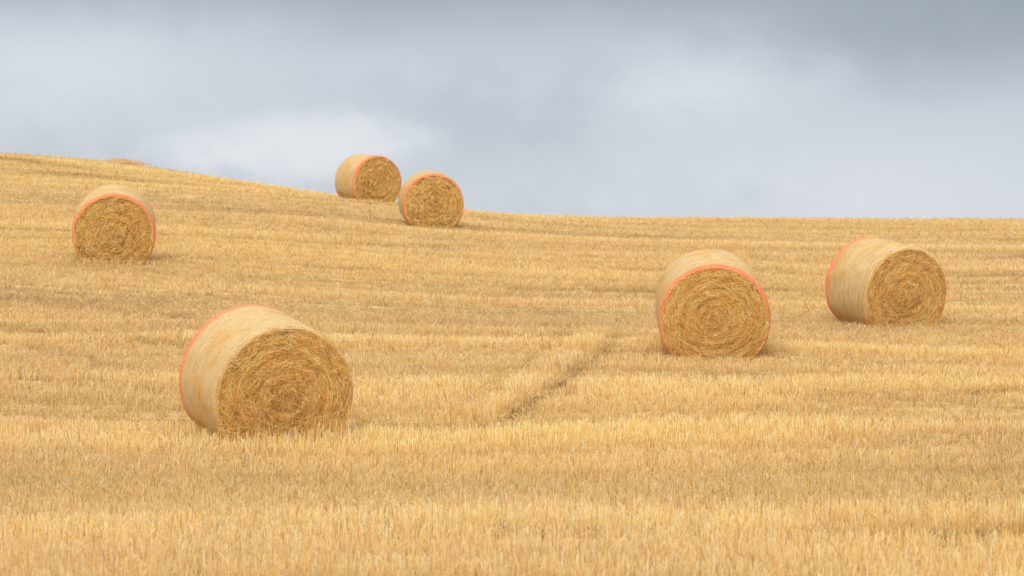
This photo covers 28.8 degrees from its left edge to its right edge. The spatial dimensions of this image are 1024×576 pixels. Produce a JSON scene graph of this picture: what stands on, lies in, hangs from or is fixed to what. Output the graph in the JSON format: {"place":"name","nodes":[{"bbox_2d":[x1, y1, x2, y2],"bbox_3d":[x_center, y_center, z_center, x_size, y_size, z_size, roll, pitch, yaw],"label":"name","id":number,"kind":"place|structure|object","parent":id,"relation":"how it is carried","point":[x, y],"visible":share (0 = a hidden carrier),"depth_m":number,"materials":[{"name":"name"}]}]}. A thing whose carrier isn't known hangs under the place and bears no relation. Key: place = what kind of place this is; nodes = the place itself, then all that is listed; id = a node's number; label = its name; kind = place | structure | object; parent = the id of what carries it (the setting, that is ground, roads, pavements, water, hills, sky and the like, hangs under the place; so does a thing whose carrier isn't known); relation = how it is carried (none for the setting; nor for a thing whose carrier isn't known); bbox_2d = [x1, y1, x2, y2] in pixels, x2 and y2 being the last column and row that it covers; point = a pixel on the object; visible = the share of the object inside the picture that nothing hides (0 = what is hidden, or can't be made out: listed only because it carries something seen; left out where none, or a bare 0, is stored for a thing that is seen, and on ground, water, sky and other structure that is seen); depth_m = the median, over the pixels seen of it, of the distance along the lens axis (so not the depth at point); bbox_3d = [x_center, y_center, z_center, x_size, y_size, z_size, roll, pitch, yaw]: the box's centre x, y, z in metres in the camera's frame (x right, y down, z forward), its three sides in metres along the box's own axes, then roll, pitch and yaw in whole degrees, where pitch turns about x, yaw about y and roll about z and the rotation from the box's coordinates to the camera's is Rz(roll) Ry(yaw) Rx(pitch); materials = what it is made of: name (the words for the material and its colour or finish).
{"place":"outdoors","nodes":[
{"label":"outdoors","id":0,"kind":"place"},
{"bbox_2d":[100,157,151,164],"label":"straw heap","id":1,"kind":"object","parent":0,"point":[124,160],"visible":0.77,"depth_m":70.76,"materials":[{"name":"beige plant"}]},
{"bbox_2d":[0,157,1023,575],"bbox_3d":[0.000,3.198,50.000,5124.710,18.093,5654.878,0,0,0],"label":"ground","id":2,"kind":"structure","parent":0,"point":[308,297],"depth_m":27.46,"materials":[{"name":"yellow plant"}]},
{"bbox_2d":[72,184,155,263],"bbox_3d":[-7.335,-1.147,36.752,1.502,1.394,1.453,2,11,-10],"label":"straw bale","id":3,"kind":"object","parent":2,"relation":"on","point":[114,222],"visible":0.93,"depth_m":36.16},
{"bbox_2d":[179,304,352,448],"bbox_3d":[-2.550,0.954,20.627,1.512,1.394,1.455,-1,10,-26],"label":"straw bale","id":4,"kind":"object","parent":2,"relation":"on","point":[254,368],"visible":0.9,"depth_m":20.10},
{"bbox_2d":[335,154,401,203],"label":"straw bale","id":5,"kind":"object","parent":2,"relation":"on","point":[369,177],"visible":0.84,"depth_m":54.74},
{"bbox_2d":[398,170,463,229],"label":"straw bale","id":6,"kind":"object","parent":2,"relation":"on","point":[427,198],"visible":0.98,"depth_m":48.51},
{"bbox_2d":[0,151,1023,575],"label":"stubble","id":7,"kind":"object","parent":2,"relation":"on","point":[828,501],"visible":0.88,"depth_m":22.24,"materials":[{"name":"yellow plant"}]},
{"bbox_2d":[655,249,770,361],"bbox_3d":[2.717,0.252,27.050,1.500,1.388,1.453,-1,12,2],"label":"straw bale","id":8,"kind":"object","parent":2,"relation":"on","point":[712,302],"visible":0.93,"depth_m":26.45},
{"bbox_2d":[825,237,947,329],"bbox_3d":[5.855,-0.043,31.191,1.498,1.392,1.478,-2,10,-21],"label":"straw bale","id":9,"kind":"object","parent":2,"relation":"on","point":[871,281],"visible":0.91,"depth_m":30.66},
{"bbox_2d":[0,0,1023,219],"label":"sky","id":10,"kind":"structure","parent":0,"point":[894,109],"materials":[{"name":"grey"}]}
]}

